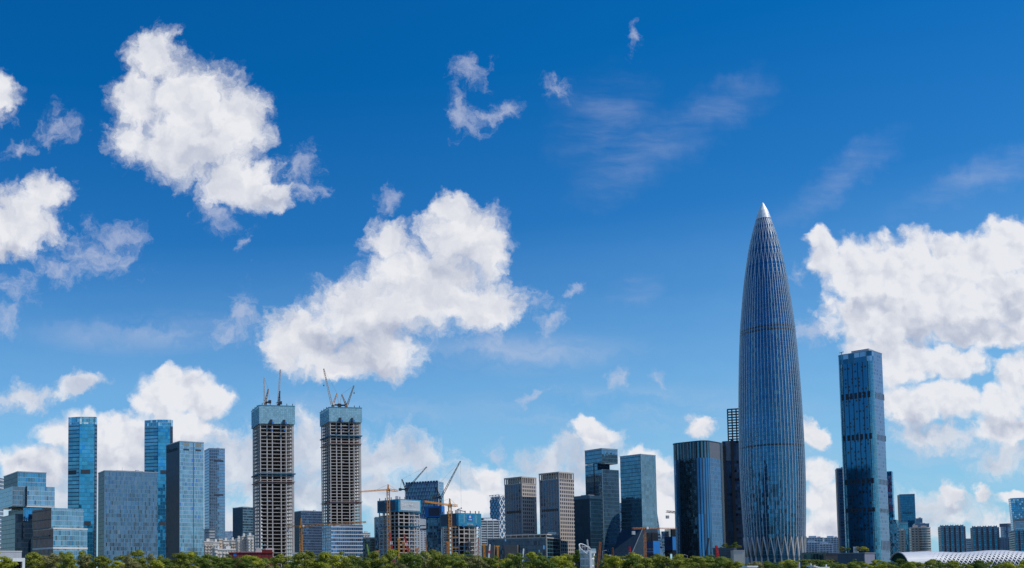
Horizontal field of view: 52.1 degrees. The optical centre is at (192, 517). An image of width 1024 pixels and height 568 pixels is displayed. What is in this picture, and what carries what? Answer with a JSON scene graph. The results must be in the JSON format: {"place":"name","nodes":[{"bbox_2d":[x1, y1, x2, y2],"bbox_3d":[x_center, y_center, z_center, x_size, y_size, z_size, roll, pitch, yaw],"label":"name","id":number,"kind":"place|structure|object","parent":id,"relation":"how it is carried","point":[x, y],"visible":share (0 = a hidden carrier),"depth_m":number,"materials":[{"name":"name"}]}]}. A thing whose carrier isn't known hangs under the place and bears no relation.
{"place":"outdoors","nodes":[
{"label":"outdoors","id":0,"kind":"place"},
{"bbox_2d":[0,478,3,550],"bbox_3d":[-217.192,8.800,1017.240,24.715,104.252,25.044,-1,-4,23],"label":"office block","id":1,"kind":"structure","parent":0,"point":[1,488],"depth_m":1020.88,"materials":[{"name":"glass"}]},
{"bbox_2d":[0,551,21,557],"bbox_3d":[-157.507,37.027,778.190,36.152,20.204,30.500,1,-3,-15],"label":"annex building","id":2,"kind":"structure","parent":0,"point":[13,554],"depth_m":766.69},
{"bbox_2d":[0,558,24,567],"bbox_3d":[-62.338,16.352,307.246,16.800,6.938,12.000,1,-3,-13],"label":"pavilion","id":3,"kind":"structure","parent":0,"point":[21,562],"depth_m":303.28,"materials":[{"name":"white paint"}]},
{"bbox_2d":[0,471,54,567],"bbox_3d":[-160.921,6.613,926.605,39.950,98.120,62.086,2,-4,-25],"label":"office block","id":4,"kind":"structure","parent":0,"point":[24,495],"depth_m":904.75,"materials":[{"name":"blue glass"}]},
{"bbox_2d":[32,508,87,566],"bbox_3d":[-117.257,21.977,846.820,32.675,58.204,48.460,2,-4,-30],"label":"office block","id":5,"kind":"structure","parent":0,"point":[56,531],"depth_m":829.43,"materials":[{"name":"blue glass"}]},
{"bbox_2d":[68,417,96,566],"bbox_3d":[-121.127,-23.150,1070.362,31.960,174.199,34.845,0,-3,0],"label":"office tower","id":6,"kind":"structure","parent":0,"point":[82,462],"depth_m":1055.94,"materials":[{"name":"glass"}]},
{"bbox_2d":[98,470,157,566],"bbox_3d":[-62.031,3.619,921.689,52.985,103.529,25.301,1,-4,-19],"label":"office block","id":7,"kind":"structure","parent":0,"point":[127,512],"depth_m":910.46,"materials":[{"name":"glass"}]},
{"bbox_2d":[144,420,172,557],"bbox_3d":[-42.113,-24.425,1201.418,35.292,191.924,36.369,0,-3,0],"label":"office tower","id":8,"kind":"structure","parent":0,"point":[158,436],"depth_m":1187.60,"materials":[{"name":"glass"}]},
{"bbox_2d":[166,441,203,566],"bbox_3d":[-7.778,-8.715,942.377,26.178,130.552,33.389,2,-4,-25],"label":"office tower","id":9,"kind":"structure","parent":0,"point":[184,496],"depth_m":929.72,"materials":[{"name":"glass"}]},
{"bbox_2d":[204,538,213,560],"bbox_3d":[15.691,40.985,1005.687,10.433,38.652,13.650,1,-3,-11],"label":"apartment building","id":10,"kind":"structure","parent":0,"point":[208,545],"depth_m":1000.64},
{"bbox_2d":[204,528,214,540],"bbox_3d":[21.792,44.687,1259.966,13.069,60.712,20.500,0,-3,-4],"label":"plant building","id":11,"kind":"structure","parent":0,"point":[209,533],"depth_m":1251.38,"materials":[{"name":"concrete"}]},
{"bbox_2d":[204,448,224,539],"bbox_3d":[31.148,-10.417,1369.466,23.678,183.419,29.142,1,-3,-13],"label":"office tower","id":12,"kind":"structure","parent":0,"point":[214,487],"depth_m":1357.84,"materials":[{"name":"glass"}]},
{"bbox_2d":[222,546,235,557],"bbox_3d":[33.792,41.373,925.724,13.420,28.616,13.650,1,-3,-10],"label":"apartment building","id":13,"kind":"structure","parent":0,"point":[226,550],"depth_m":920.49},
{"bbox_2d":[232,507,252,539],"bbox_3d":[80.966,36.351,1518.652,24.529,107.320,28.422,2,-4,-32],"label":"office block","id":14,"kind":"structure","parent":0,"point":[242,519],"depth_m":1509.57,"materials":[{"name":"glass"}]},
{"bbox_2d":[240,533,245,551],"bbox_3d":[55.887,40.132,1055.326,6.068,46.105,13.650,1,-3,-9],"label":"apartment building","id":15,"kind":"structure","parent":0,"point":[242,543],"depth_m":1050.66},
{"bbox_2d":[245,533,253,551],"bbox_3d":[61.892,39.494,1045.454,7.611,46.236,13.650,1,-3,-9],"label":"apartment building","id":16,"kind":"structure","parent":0,"point":[249,542],"depth_m":1040.68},
{"bbox_2d":[228,548,273,567],"bbox_3d":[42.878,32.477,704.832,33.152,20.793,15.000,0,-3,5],"label":"site hall","id":17,"kind":"structure","parent":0,"point":[267,553],"depth_m":698.46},
{"bbox_2d":[294,510,321,560],"bbox_3d":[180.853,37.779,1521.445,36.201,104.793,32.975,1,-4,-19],"label":"office block","id":18,"kind":"structure","parent":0,"point":[312,538],"depth_m":1508.24,"materials":[{"name":"glass"}]},
{"bbox_2d":[363,537,374,558],"bbox_3d":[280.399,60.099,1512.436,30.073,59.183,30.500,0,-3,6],"label":"office block","id":19,"kind":"structure","parent":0,"point":[369,541],"depth_m":1498.98,"materials":[{"name":"glass"}]},
{"bbox_2d":[374,517,388,563],"bbox_3d":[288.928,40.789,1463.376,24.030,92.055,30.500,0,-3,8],"label":"office block","id":20,"kind":"structure","parent":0,"point":[376,533],"depth_m":1450.32,"materials":[{"name":"glass"}]},
{"bbox_2d":[416,518,425,557],"bbox_3d":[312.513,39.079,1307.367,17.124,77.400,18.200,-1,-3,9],"label":"hotel building","id":21,"kind":"structure","parent":0,"point":[422,534],"depth_m":1299.88,"materials":[{"name":"white paint"}]},
{"bbox_2d":[425,500,444,553],"bbox_3d":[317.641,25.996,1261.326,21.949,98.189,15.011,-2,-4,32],"label":"construction block","id":22,"kind":"structure","parent":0,"point":[433,535],"depth_m":1256.81,"materials":[{"name":"blue glass"}]},
{"bbox_2d":[432,461,461,528],"bbox_3d":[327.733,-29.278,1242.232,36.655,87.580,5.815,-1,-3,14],"label":"luffing crane","id":23,"kind":"object","parent":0,"point":[439,497],"visible":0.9,"depth_m":1242.11,"materials":[{"name":"metal"}]},
{"bbox_2d":[478,518,499,555],"bbox_3d":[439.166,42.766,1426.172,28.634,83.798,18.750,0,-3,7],"label":"apartment building","id":24,"kind":"structure","parent":0,"point":[489,527],"depth_m":1419.45,"materials":[{"name":"white concrete"}]},
{"bbox_2d":[0,0,1023,567],"label":"sky","id":25,"kind":"structure","parent":0,"point":[519,232],"materials":[{"name":"blue"}]},
{"bbox_2d":[504,476,536,537],"bbox_3d":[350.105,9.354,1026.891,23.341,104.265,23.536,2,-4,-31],"label":"office tower","id":26,"kind":"structure","parent":0,"point":[520,506],"depth_m":1020.11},
{"bbox_2d":[482,532,560,567],"bbox_3d":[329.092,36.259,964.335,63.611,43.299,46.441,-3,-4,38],"label":"podium building","id":27,"kind":"structure","parent":0,"point":[549,547],"depth_m":948.04,"materials":[{"name":"glass"}]},
{"bbox_2d":[539,472,575,564],"bbox_3d":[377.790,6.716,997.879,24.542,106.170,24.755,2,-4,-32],"label":"office tower","id":28,"kind":"structure","parent":0,"point":[556,498],"depth_m":990.07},
{"bbox_2d":[574,495,602,567],"bbox_3d":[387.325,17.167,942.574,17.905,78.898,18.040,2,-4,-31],"label":"office block","id":29,"kind":"structure","parent":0,"point":[588,517],"depth_m":937.07,"materials":[{"name":"glass"}]},
{"bbox_2d":[585,448,619,563],"bbox_3d":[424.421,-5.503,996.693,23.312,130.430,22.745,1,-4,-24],"label":"office tower","id":30,"kind":"structure","parent":0,"point":[601,478],"depth_m":988.43,"materials":[{"name":"glass"}]},
{"bbox_2d":[657,515,663,559],"bbox_3d":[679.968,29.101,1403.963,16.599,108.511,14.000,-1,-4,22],"label":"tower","id":31,"kind":"structure","parent":0,"point":[661,547],"depth_m":1396.99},
{"bbox_2d":[673,440,723,561],"bbox_3d":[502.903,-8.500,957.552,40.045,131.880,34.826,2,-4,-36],"label":"office tower","id":32,"kind":"structure","parent":0,"point":[698,495],"depth_m":943.91,"materials":[{"name":"glass"}]},
{"bbox_2d":[712,548,736,558],"bbox_3d":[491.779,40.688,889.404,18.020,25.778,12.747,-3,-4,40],"label":"podium building","id":33,"kind":"structure","parent":0,"point":[725,552],"depth_m":884.77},
{"bbox_2d":[721,408,743,549],"bbox_3d":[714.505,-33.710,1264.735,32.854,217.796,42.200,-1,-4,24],"label":"office tower","id":34,"kind":"structure","parent":0,"point":[732,516],"depth_m":1250.52,"materials":[{"name":"glass"}]},
{"bbox_2d":[731,550,744,567],"bbox_3d":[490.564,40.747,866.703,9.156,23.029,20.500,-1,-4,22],"label":"stone wing","id":35,"kind":"structure","parent":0,"point":[737,555],"depth_m":858.02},
{"bbox_2d":[738,203,806,567],"bbox_3d":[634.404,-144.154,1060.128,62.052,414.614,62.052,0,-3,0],"label":"spindle tower","id":36,"kind":"structure","parent":0,"point":[772,468],"depth_m":1038.19,"materials":[{"name":"blue glass"}]},
{"bbox_2d":[806,540,820,551],"bbox_3d":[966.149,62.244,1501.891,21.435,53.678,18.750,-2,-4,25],"label":"apartment building","id":37,"kind":"structure","parent":0,"point":[812,545],"depth_m":1495.67,"materials":[{"name":"grey concrete"}]},
{"bbox_2d":[800,552,827,564],"bbox_3d":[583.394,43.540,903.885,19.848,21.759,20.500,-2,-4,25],"label":"podium building","id":38,"kind":"structure","parent":0,"point":[813,555],"depth_m":896.09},
{"bbox_2d":[817,542,832,552],"bbox_3d":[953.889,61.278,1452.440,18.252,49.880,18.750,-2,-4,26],"label":"apartment building","id":39,"kind":"structure","parent":0,"point":[825,547],"depth_m":1446.36,"materials":[{"name":"grey concrete"}]},
{"bbox_2d":[823,553,836,563],"bbox_3d":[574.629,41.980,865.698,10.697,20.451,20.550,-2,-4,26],"label":"podium building","id":40,"kind":"structure","parent":0,"point":[829,556],"depth_m":858.04,"materials":[{"name":"grey stone"}]},
{"bbox_2d":[823,536,837,552],"bbox_3d":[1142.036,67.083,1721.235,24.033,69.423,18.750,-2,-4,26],"label":"apartment building","id":41,"kind":"structure","parent":0,"point":[833,540],"depth_m":1713.56,"materials":[{"name":"grey concrete"}]},
{"bbox_2d":[835,465,845,552],"bbox_3d":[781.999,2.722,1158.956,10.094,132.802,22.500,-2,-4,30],"label":"office tower","id":42,"kind":"structure","parent":0,"point":[840,506],"depth_m":1151.84,"materials":[{"name":"glass"}]},
{"bbox_2d":[836,547,874,567],"bbox_3d":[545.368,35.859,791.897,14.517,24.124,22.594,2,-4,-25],"label":"glass hall","id":43,"kind":"structure","parent":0,"point":[845,558],"depth_m":787.38,"materials":[{"name":"glass"}]},
{"bbox_2d":[838,348,890,564],"bbox_3d":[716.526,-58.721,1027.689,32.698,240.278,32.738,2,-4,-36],"label":"office tower","id":44,"kind":"structure","parent":0,"point":[865,484],"depth_m":1016.57,"materials":[{"name":"glass"}]},
{"bbox_2d":[899,528,905,551],"bbox_3d":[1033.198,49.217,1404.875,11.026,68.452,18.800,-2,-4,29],"label":"apartment building","id":45,"kind":"structure","parent":0,"point":[902,534],"depth_m":1397.27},
{"bbox_2d":[899,522,908,551],"bbox_3d":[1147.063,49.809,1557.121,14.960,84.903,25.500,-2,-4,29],"label":"office block","id":46,"kind":"structure","parent":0,"point":[903,525],"depth_m":1545.28,"materials":[{"name":"glass"}]},
{"bbox_2d":[897,494,915,541],"bbox_3d":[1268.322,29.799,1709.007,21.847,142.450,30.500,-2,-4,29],"label":"office tower","id":47,"kind":"structure","parent":0,"point":[906,508],"depth_m":1699.01,"materials":[{"name":"glass"}]},
{"bbox_2d":[909,525,931,551],"bbox_3d":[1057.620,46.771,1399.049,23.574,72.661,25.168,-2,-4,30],"label":"apartment building","id":48,"kind":"structure","parent":0,"point":[920,538],"depth_m":1395.41,"materials":[{"name":"grey concrete"}]},
{"bbox_2d":[938,525,965,551],"bbox_3d":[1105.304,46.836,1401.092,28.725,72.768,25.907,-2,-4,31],"label":"apartment building","id":49,"kind":"structure","parent":0,"point":[951,538],"depth_m":1392.35,"materials":[{"name":"blue glass"}]},
{"bbox_2d":[889,550,1023,567],"bbox_3d":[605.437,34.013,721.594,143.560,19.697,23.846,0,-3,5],"label":"shell hall","id":50,"kind":"structure","parent":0,"point":[1000,556],"depth_m":718.04,"materials":[{"name":"white metal"}]},
{"bbox_2d":[970,525,999,551],"bbox_3d":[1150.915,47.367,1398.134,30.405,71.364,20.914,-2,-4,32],"label":"apartment building","id":51,"kind":"structure","parent":0,"point":[984,538],"depth_m":1391.87,"materials":[{"name":"blue glass"}]},
{"bbox_2d":[999,523,1010,536],"bbox_3d":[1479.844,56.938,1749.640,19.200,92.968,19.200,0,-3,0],"label":"drum tower","id":52,"kind":"structure","parent":0,"point":[1005,529],"depth_m":1746.08,"materials":[{"name":"blue glass"}]},
{"bbox_2d":[1000,537,1009,550],"bbox_3d":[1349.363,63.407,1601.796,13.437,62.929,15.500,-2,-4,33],"label":"apartment building","id":53,"kind":"structure","parent":0,"point":[1004,543],"depth_m":1596.53,"materials":[{"name":"metal"}]},
{"bbox_2d":[1008,498,1023,530],"bbox_3d":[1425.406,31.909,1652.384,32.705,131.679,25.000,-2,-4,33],"label":"office tower","id":54,"kind":"structure","parent":0,"point":[1016,508],"depth_m":1650.34,"materials":[{"name":"blue glass"}]},
{"bbox_2d":[1009,529,1023,551],"bbox_3d":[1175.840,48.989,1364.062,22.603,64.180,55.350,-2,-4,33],"label":"apartment building","id":55,"kind":"structure","parent":0,"point":[1016,540],"depth_m":1347.92,"materials":[{"name":"blue glass"}]},
{"bbox_2d":[1013,518,1023,529],"bbox_3d":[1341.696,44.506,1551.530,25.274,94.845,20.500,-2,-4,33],"label":"office block","id":56,"kind":"structure","parent":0,"point":[1019,524],"depth_m":1549.93,"materials":[{"name":"glass"}]},
{"label":"ground","id":57,"kind":"structure","parent":0,"visible":0},
{"bbox_2d":[0,556,18,567],"bbox_3d":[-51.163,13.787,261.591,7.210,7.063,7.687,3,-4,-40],"label":"tree","id":58,"kind":"object","parent":57,"relation":"on","point":[7,565],"visible":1,"depth_m":259.98,"materials":[{"name":"green plant"}]},
{"bbox_2d":[25,552,40,567],"bbox_3d":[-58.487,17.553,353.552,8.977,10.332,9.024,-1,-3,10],"label":"tree","id":59,"kind":"object","parent":57,"relation":"on","point":[32,556],"visible":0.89,"depth_m":351.59,"materials":[{"name":"green plant"}]},
{"bbox_2d":[38,553,62,567],"bbox_3d":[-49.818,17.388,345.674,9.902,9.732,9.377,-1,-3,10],"label":"tree","id":60,"kind":"object","parent":57,"relation":"on","point":[50,560],"visible":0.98,"depth_m":344.65,"materials":[{"name":"green plant"}]},
{"bbox_2d":[60,553,78,567],"bbox_3d":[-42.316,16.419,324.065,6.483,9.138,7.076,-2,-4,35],"label":"tree","id":61,"kind":"object","parent":57,"relation":"on","point":[66,558],"visible":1,"depth_m":323.14,"materials":[{"name":"green plant"}]},
{"bbox_2d":[77,555,92,567],"bbox_3d":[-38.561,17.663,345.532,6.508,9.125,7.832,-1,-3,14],"label":"tree","id":62,"kind":"object","parent":57,"relation":"on","point":[85,560],"visible":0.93,"depth_m":344.41,"materials":[{"name":"green plant"}]},
{"bbox_2d":[88,556,111,567],"bbox_3d":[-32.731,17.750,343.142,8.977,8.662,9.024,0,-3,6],"label":"tree","id":63,"kind":"object","parent":57,"relation":"on","point":[100,559],"visible":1,"depth_m":341.63,"materials":[{"name":"green plant"}]},
{"bbox_2d":[119,554,141,567],"bbox_3d":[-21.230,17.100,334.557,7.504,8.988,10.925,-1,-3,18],"label":"tree","id":64,"kind":"object","parent":57,"relation":"on","point":[129,560],"visible":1,"depth_m":333.39,"materials":[{"name":"green plant"}]},
{"bbox_2d":[129,549,145,567],"bbox_3d":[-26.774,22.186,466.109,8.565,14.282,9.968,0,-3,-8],"label":"tree","id":65,"kind":"object","parent":57,"relation":"on","point":[138,553],"visible":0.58,"depth_m":466.10,"materials":[{"name":"green plant"}]},
{"bbox_2d":[150,560,164,567],"bbox_3d":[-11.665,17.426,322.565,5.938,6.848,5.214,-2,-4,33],"label":"tree","id":66,"kind":"object","parent":57,"relation":"on","point":[157,564],"visible":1,"depth_m":321.41,"materials":[{"name":"green plant"}]},
{"bbox_2d":[170,551,193,567],"bbox_3d":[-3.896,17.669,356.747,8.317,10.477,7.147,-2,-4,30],"label":"tree","id":67,"kind":"object","parent":57,"relation":"on","point":[183,556],"visible":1,"depth_m":356.17,"materials":[{"name":"green plant"}]},
{"bbox_2d":[194,553,222,567],"bbox_3d":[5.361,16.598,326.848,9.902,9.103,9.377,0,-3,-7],"label":"tree","id":68,"kind":"object","parent":57,"relation":"on","point":[199,560],"visible":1,"depth_m":325.53,"materials":[{"name":"green plant"}]},
{"bbox_2d":[211,561,231,567],"bbox_3d":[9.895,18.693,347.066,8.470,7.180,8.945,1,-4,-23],"label":"tree","id":69,"kind":"object","parent":57,"relation":"on","point":[221,564],"visible":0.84,"depth_m":344.91,"materials":[{"name":"green plant"}]},
{"bbox_2d":[224,557,252,567],"bbox_3d":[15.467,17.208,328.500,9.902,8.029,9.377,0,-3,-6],"label":"tree","id":70,"kind":"object","parent":57,"relation":"on","point":[243,563],"visible":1,"depth_m":327.37,"materials":[{"name":"green plant"}]},
{"bbox_2d":[245,556,266,567],"bbox_3d":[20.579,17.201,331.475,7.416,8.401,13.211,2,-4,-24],"label":"tree","id":71,"kind":"object","parent":57,"relation":"on","point":[256,560],"visible":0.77,"depth_m":329.59,"materials":[{"name":"green plant"}]},
{"bbox_2d":[251,403,295,566],"bbox_3d":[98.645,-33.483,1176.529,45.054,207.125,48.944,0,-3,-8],"label":"construction tower","id":72,"kind":"structure","parent":57,"relation":"on","point":[273,475],"depth_m":1163.29,"materials":[{"name":"concrete"}]},
{"bbox_2d":[263,377,270,404],"bbox_3d":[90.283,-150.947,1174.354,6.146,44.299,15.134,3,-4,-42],"label":"luffing crane","id":73,"kind":"object","parent":72,"relation":"on","point":[265,401],"visible":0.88,"depth_m":1174.72,"materials":[{"name":"metal"}]},
{"bbox_2d":[270,554,292,567],"bbox_3d":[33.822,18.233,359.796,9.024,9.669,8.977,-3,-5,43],"label":"tree","id":74,"kind":"object","parent":57,"relation":"on","point":[281,559],"visible":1,"depth_m":359.28,"materials":[{"name":"green plant"}]},
{"bbox_2d":[292,552,313,567],"bbox_3d":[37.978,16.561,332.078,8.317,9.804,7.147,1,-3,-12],"label":"tree","id":75,"kind":"object","parent":57,"relation":"on","point":[301,556],"visible":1,"depth_m":330.87,"materials":[{"name":"green plant"}]},
{"bbox_2d":[313,552,331,567],"bbox_3d":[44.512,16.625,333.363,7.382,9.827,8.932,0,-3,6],"label":"tree","id":76,"kind":"object","parent":57,"relation":"on","point":[322,560],"visible":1,"depth_m":332.73,"materials":[{"name":"green plant"}]},
{"bbox_2d":[287,518,365,551],"bbox_3d":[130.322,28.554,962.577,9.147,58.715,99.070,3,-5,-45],"label":"tower crane","id":77,"kind":"object","parent":57,"relation":"on","point":[300,526],"visible":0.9,"depth_m":978.71,"materials":[{"name":"orange metal"}]},
{"bbox_2d":[329,554,350,567],"bbox_3d":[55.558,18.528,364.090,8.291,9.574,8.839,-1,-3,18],"label":"tree","id":78,"kind":"object","parent":57,"relation":"on","point":[335,563],"visible":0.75,"depth_m":363.56,"materials":[{"name":"green plant"}]},
{"bbox_2d":[320,405,362,567],"bbox_3d":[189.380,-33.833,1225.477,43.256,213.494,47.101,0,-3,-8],"label":"construction tower","id":79,"kind":"structure","parent":57,"relation":"on","point":[339,424],"depth_m":1211.84,"materials":[{"name":"concrete"}]},
{"bbox_2d":[323,369,339,406],"bbox_3d":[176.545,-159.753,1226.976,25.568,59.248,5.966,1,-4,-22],"label":"luffing crane","id":80,"kind":"object","parent":79,"relation":"on","point":[334,404],"visible":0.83,"depth_m":1225.80,"materials":[{"name":"metal"}]},
{"bbox_2d":[339,557,370,567],"bbox_3d":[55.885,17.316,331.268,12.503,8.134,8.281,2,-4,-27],"label":"tree","id":81,"kind":"object","parent":57,"relation":"on","point":[366,563],"visible":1,"depth_m":330.49,"materials":[{"name":"green plant"}]},
{"bbox_2d":[350,554,370,566],"bbox_3d":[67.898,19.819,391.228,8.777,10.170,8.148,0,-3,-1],"label":"tree","id":82,"kind":"object","parent":57,"relation":"on","point":[356,562],"visible":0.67,"depth_m":390.03,"materials":[{"name":"green plant"}]},
{"bbox_2d":[361,484,397,550],"bbox_3d":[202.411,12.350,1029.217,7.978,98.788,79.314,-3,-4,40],"label":"tower crane","id":83,"kind":"object","parent":57,"relation":"on","point":[389,490],"visible":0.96,"depth_m":1041.13,"materials":[{"name":"orange metal"}]},
{"bbox_2d":[371,558,390,567],"bbox_3d":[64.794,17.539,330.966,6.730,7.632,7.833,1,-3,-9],"label":"tree","id":84,"kind":"object","parent":57,"relation":"on","point":[381,561],"visible":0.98,"depth_m":330.21,"materials":[{"name":"green plant"}]},
{"bbox_2d":[384,552,397,567],"bbox_3d":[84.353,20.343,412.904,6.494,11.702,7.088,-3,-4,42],"label":"tree","id":85,"kind":"object","parent":57,"relation":"on","point":[389,556],"visible":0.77,"depth_m":411.65,"materials":[{"name":"green plant"}]},
{"bbox_2d":[377,497,420,564],"bbox_3d":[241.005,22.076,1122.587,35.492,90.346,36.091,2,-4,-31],"label":"construction block","id":86,"kind":"structure","parent":57,"relation":"on","point":[400,516],"depth_m":1114.10,"materials":[{"name":"concrete"}]},
{"bbox_2d":[398,552,424,567],"bbox_3d":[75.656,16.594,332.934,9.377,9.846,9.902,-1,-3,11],"label":"tree","id":87,"kind":"object","parent":57,"relation":"on","point":[410,557],"visible":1,"depth_m":330.76,"materials":[{"name":"green plant"}]},
{"bbox_2d":[406,480,443,565],"bbox_3d":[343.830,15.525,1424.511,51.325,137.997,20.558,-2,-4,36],"label":"lattice office","id":88,"kind":"structure","parent":57,"relation":"on","point":[422,491],"depth_m":1417.92,"materials":[{"name":"blue glass"}]},
{"bbox_2d":[421,554,439,567],"bbox_3d":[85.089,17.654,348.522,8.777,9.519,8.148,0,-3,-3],"label":"tree","id":89,"kind":"object","parent":57,"relation":"on","point":[425,565],"visible":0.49,"depth_m":346.96,"materials":[{"name":"green plant"}]},
{"bbox_2d":[426,552,450,567],"bbox_3d":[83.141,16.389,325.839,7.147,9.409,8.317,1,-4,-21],"label":"tree","id":90,"kind":"object","parent":57,"relation":"on","point":[437,556],"visible":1,"depth_m":324.32,"materials":[{"name":"green plant"}]},
{"bbox_2d":[424,498,457,554],"bbox_3d":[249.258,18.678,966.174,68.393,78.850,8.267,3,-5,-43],"label":"tower crane","id":91,"kind":"object","parent":57,"relation":"on","point":[456,511],"visible":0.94,"depth_m":980.19,"materials":[{"name":"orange metal"}]},
{"bbox_2d":[440,510,480,555],"bbox_3d":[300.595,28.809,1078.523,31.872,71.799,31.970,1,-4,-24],"label":"construction block","id":92,"kind":"structure","parent":57,"relation":"on","point":[464,526],"depth_m":1070.26,"materials":[{"name":"concrete"}]},
{"bbox_2d":[462,555,489,567],"bbox_3d":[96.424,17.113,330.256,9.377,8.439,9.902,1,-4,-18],"label":"tree","id":93,"kind":"object","parent":57,"relation":"on","point":[472,562],"visible":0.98,"depth_m":327.88,"materials":[{"name":"green plant"}]},
{"bbox_2d":[482,557,499,567],"bbox_3d":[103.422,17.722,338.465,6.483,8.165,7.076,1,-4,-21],"label":"tree","id":94,"kind":"object","parent":57,"relation":"on","point":[490,561],"visible":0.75,"depth_m":337.20,"materials":[{"name":"green plant"}]},
{"bbox_2d":[489,494,504,537],"bbox_3d":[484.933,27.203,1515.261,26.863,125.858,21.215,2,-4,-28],"label":"lattice tower","id":95,"kind":"structure","parent":57,"relation":"on","point":[497,508],"depth_m":1506.56,"materials":[{"name":"blue glass"}]},
{"bbox_2d":[504,553,528,567],"bbox_3d":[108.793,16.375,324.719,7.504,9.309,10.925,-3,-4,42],"label":"tree","id":96,"kind":"object","parent":57,"relation":"on","point":[518,558],"visible":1,"depth_m":323.83,"materials":[{"name":"green plant"}]},
{"bbox_2d":[523,552,537,567],"bbox_3d":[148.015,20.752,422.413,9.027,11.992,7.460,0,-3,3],"label":"tree","id":97,"kind":"object","parent":57,"relation":"on","point":[530,555],"visible":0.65,"depth_m":420.98,"materials":[{"name":"green plant"}]},
{"bbox_2d":[530,552,547,567],"bbox_3d":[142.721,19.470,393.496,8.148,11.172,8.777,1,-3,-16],"label":"tree","id":98,"kind":"object","parent":57,"relation":"on","point":[541,558],"visible":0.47,"depth_m":393.56,"materials":[{"name":"green plant"}]},
{"bbox_2d":[532,558,557,567],"bbox_3d":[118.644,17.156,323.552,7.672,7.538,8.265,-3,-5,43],"label":"tree","id":99,"kind":"object","parent":57,"relation":"on","point":[549,564],"visible":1,"depth_m":322.18,"materials":[{"name":"green plant"}]},
{"bbox_2d":[544,555,572,567],"bbox_3d":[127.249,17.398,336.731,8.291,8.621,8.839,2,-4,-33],"label":"tree","id":100,"kind":"object","parent":57,"relation":"on","point":[559,562],"visible":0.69,"depth_m":335.35,"materials":[{"name":"green plant"}]},
{"bbox_2d":[568,549,582,567],"bbox_3d":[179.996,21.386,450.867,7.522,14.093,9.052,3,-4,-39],"label":"tree","id":101,"kind":"object","parent":57,"relation":"on","point":[576,558],"visible":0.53,"depth_m":450.53,"materials":[{"name":"green plant"}]},
{"bbox_2d":[579,543,595,567],"bbox_3d":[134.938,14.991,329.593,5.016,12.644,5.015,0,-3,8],"label":"lookout tower","id":102,"kind":"structure","parent":57,"relation":"on","point":[586,558],"depth_m":328.27,"materials":[{"name":"white concrete"}]},
{"bbox_2d":[603,555,621,567],"bbox_3d":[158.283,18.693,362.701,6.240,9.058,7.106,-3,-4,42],"label":"tree","id":103,"kind":"object","parent":57,"relation":"on","point":[612,561],"visible":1,"depth_m":361.90,"materials":[{"name":"green plant"}]},
{"bbox_2d":[620,556,638,567],"bbox_3d":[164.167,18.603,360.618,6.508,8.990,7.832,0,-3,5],"label":"tree","id":104,"kind":"object","parent":57,"relation":"on","point":[627,563],"visible":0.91,"depth_m":359.91,"materials":[{"name":"green plant"}]},
{"bbox_2d":[611,454,657,564],"bbox_3d":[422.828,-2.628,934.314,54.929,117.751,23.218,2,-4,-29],"label":"office tower","id":105,"kind":"structure","parent":57,"relation":"on","point":[638,491],"depth_m":934.37,"materials":[{"name":"glass"}]},
{"bbox_2d":[634,557,652,567],"bbox_3d":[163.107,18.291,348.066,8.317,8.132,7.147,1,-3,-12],"label":"tree","id":106,"kind":"object","parent":57,"relation":"on","point":[647,561],"visible":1,"depth_m":346.89,"materials":[{"name":"green plant"}]},
{"bbox_2d":[646,532,659,557],"bbox_3d":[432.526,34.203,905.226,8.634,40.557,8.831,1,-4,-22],"label":"site box","id":107,"kind":"object","parent":57,"relation":"on","point":[653,545],"visible":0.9,"depth_m":902.82,"materials":[{"name":"metal"}]},
{"bbox_2d":[631,527,675,563],"bbox_3d":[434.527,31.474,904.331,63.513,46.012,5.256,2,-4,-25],"label":"tower crane","id":108,"kind":"object","parent":57,"relation":"on","point":[644,544],"visible":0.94,"depth_m":899.38,"materials":[{"name":"orange metal"}]},
{"bbox_2d":[653,555,671,567],"bbox_3d":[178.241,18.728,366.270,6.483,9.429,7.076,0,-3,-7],"label":"tree","id":109,"kind":"object","parent":57,"relation":"on","point":[665,559],"visible":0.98,"depth_m":365.67,"materials":[{"name":"green plant"}]},
{"bbox_2d":[664,529,675,566],"bbox_3d":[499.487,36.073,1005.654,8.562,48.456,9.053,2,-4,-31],"label":"site box","id":110,"kind":"object","parent":57,"relation":"on","point":[670,544],"visible":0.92,"depth_m":1003.25,"materials":[{"name":"metal"}]},
{"bbox_2d":[670,558,684,567],"bbox_3d":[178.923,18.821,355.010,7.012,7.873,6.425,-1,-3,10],"label":"tree","id":111,"kind":"object","parent":57,"relation":"on","point":[678,562],"visible":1,"depth_m":354.01,"materials":[{"name":"green plant"}]},
{"bbox_2d":[685,556,710,567],"bbox_3d":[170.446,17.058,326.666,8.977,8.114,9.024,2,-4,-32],"label":"tree","id":112,"kind":"object","parent":57,"relation":"on","point":[698,560],"visible":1,"depth_m":324.99,"materials":[{"name":"green plant"}]},
{"bbox_2d":[698,554,725,567],"bbox_3d":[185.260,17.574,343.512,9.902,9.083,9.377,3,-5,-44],"label":"tree","id":113,"kind":"object","parent":57,"relation":"on","point":[717,560],"visible":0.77,"depth_m":341.89,"materials":[{"name":"green plant"}]},
{"bbox_2d":[887,471,900,567],"bbox_3d":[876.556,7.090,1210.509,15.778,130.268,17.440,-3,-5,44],"label":"office tower","id":114,"kind":"structure","parent":57,"relation":"on","point":[894,534],"depth_m":1203.60,"materials":[{"name":"blue glass"}]},
{"bbox_2d":[973,560,986,567],"bbox_3d":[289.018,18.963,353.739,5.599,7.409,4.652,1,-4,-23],"label":"tree","id":115,"kind":"object","parent":57,"relation":"on","point":[978,564],"visible":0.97,"depth_m":353.13,"materials":[{"name":"green plant"}]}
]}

